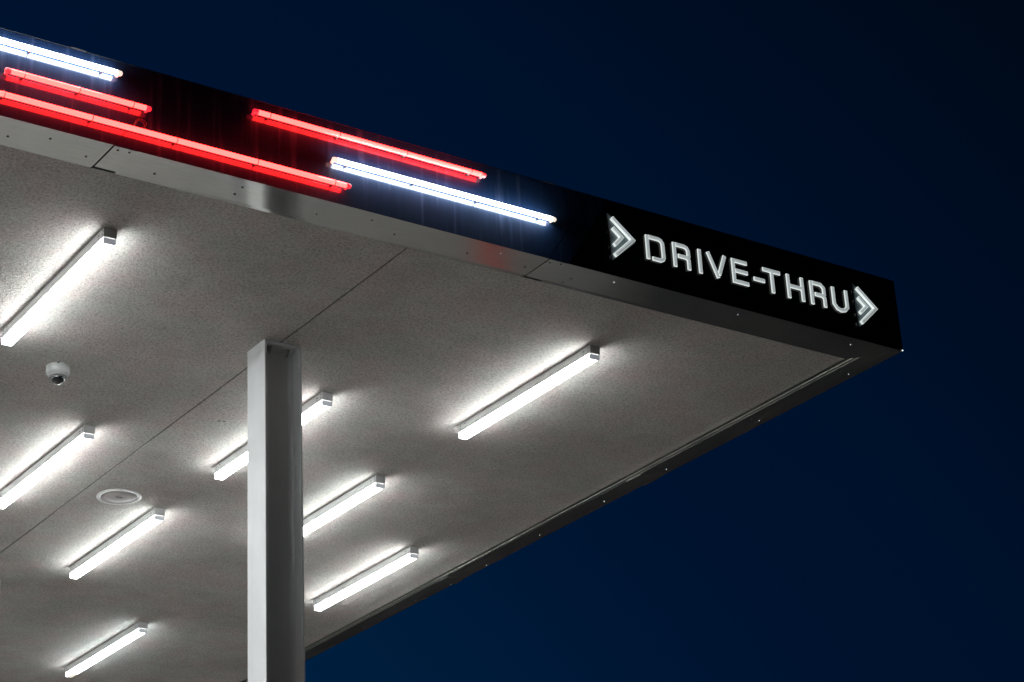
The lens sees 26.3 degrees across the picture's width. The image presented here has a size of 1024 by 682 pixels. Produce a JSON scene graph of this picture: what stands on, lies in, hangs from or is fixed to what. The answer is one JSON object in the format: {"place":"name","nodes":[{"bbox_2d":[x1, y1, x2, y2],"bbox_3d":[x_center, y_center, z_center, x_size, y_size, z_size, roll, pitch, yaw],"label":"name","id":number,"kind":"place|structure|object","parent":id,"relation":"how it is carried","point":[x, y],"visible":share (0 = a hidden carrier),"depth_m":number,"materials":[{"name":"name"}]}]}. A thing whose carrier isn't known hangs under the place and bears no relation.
{"place":"outdoors","nodes":[
{"label":"outdoors","id":0,"kind":"place"},
{"bbox_2d":[0,0,1023,681],"label":"sky","id":1,"kind":"structure","parent":0,"point":[871,529],"materials":[{"name":"blue"}]},
{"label":"pavement","id":2,"kind":"structure","parent":0,"visible":0},
{"bbox_2d":[247,339,304,681],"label":"steel column","id":3,"kind":"structure","parent":2,"relation":"on","point":[276,631],"depth_m":10.84,"materials":[{"name":"white metal"}]},
{"bbox_2d":[0,28,902,681],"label":"canopy","id":4,"kind":"object","parent":3,"relation":"on","point":[418,324],"visible":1,"depth_m":11.49,"materials":[{"name":"paint"}]},
{"bbox_2d":[0,425,94,508],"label":"ceiling light","id":5,"kind":"object","parent":4,"relation":"attached to","point":[67,448],"visible":1,"depth_m":12.39,"materials":[{"name":"white plastic"}]},
{"bbox_2d":[46,362,70,384],"bbox_3d":[-2.337,0.176,11.269,0.124,0.098,0.124,13,-29,-32],"label":"security camera","id":6,"kind":"object","parent":4,"relation":"attached to","point":[57,373],"visible":1,"depth_m":11.23,"materials":[{"name":"grey plastic"}]},
{"bbox_2d":[1,227,116,345],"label":"ceiling light","id":7,"kind":"object","parent":4,"relation":"attached to","point":[81,263],"visible":1,"depth_m":10.30,"materials":[{"name":"white plastic"}]},
{"bbox_2d":[0,37,122,77],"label":"neon tube","id":8,"kind":"object","parent":4,"relation":"attached to","point":[100,68],"visible":1,"depth_m":9.18,"materials":[{"name":"white glass"}]},
{"bbox_2d":[4,67,151,112],"bbox_3d":[-1.818,-1.053,9.188,0.660,0.036,0.043,13,-29,-32],"label":"neon tube","id":9,"kind":"object","parent":4,"relation":"attached to","point":[79,89],"visible":1,"depth_m":9.17,"materials":[{"name":"red glass"}]},
{"bbox_2d":[65,622,147,677],"bbox_3d":[-2.938,2.234,15.810,0.064,0.075,1.262,13,-29,-32],"label":"ceiling light","id":10,"kind":"object","parent":4,"relation":"attached to","point":[114,644],"visible":1,"depth_m":15.74,"materials":[{"name":"white plastic"}]},
{"bbox_2d":[69,507,164,578],"bbox_3d":[-2.488,1.276,13.730,0.064,0.075,1.262,13,-29,-32],"label":"ceiling light","id":11,"kind":"object","parent":4,"relation":"attached to","point":[121,539],"visible":1,"depth_m":13.66,"materials":[{"name":"white plastic"}]},
{"bbox_2d":[96,489,141,504],"bbox_3d":[-2.345,0.931,13.063,0.268,0.006,0.268,13,-29,-32],"label":"ceiling speaker","id":12,"kind":"object","parent":4,"relation":"attached to","point":[118,496],"visible":1,"depth_m":13.06,"materials":[{"name":"grey plastic"}]},
{"bbox_2d":[0,90,351,189],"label":"neon tube","id":13,"kind":"object","parent":4,"relation":"attached to","point":[176,140],"visible":1,"depth_m":9.36,"materials":[{"name":"red glass"}]},
{"bbox_2d":[214,392,332,479],"bbox_3d":[-1.345,0.539,12.229,0.064,0.075,1.262,13,-29,-32],"label":"ceiling light","id":14,"kind":"object","parent":4,"relation":"attached to","point":[321,402],"visible":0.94,"depth_m":12.39,"materials":[{"name":"white plastic"}]},
{"bbox_2d":[303,475,384,535],"bbox_3d":[-1.133,1.060,13.416,0.064,0.075,1.262,13,-29,-32],"label":"ceiling light","id":15,"kind":"object","parent":4,"relation":"attached to","point":[346,501],"visible":0.76,"depth_m":13.22,"materials":[{"name":"white plastic"}]},
{"bbox_2d":[314,546,418,610],"bbox_3d":[-0.986,1.595,14.627,0.064,0.075,1.262,13,-29,-32],"label":"ceiling light","id":16,"kind":"object","parent":4,"relation":"attached to","point":[371,575],"visible":1,"depth_m":14.56,"materials":[{"name":"white plastic"}]},
{"bbox_2d":[251,109,485,178],"bbox_3d":[-0.638,-0.898,10.007,1.239,0.036,0.043,13,-29,-32],"label":"neon tube","id":17,"kind":"object","parent":4,"relation":"attached to","point":[339,134],"visible":1,"depth_m":9.97,"materials":[{"name":"red glass"}]},
{"bbox_2d":[330,157,555,222],"bbox_3d":[-0.303,-0.699,10.164,1.234,0.035,0.042,13,-29,-32],"label":"neon tube","id":18,"kind":"object","parent":4,"relation":"attached to","point":[345,163],"visible":1,"depth_m":10.13,"materials":[{"name":"white glass"}]},
{"bbox_2d":[458,345,599,438],"bbox_3d":[0.076,0.287,11.842,0.064,0.075,1.262,13,-29,-32],"label":"ceiling light","id":19,"kind":"object","parent":4,"relation":"attached to","point":[585,357],"visible":1,"depth_m":11.78,"materials":[{"name":"white plastic"}]},
{"bbox_2d":[569,200,902,349],"bbox_3d":[1.170,-0.349,11.127,2.185,0.411,0.042,13,-29,-32],"label":"drive thru sign","id":20,"kind":"object","parent":4,"relation":"attached to","point":[638,245],"visible":1,"depth_m":11.12,"materials":[{"name":"black plastic"}]}
]}

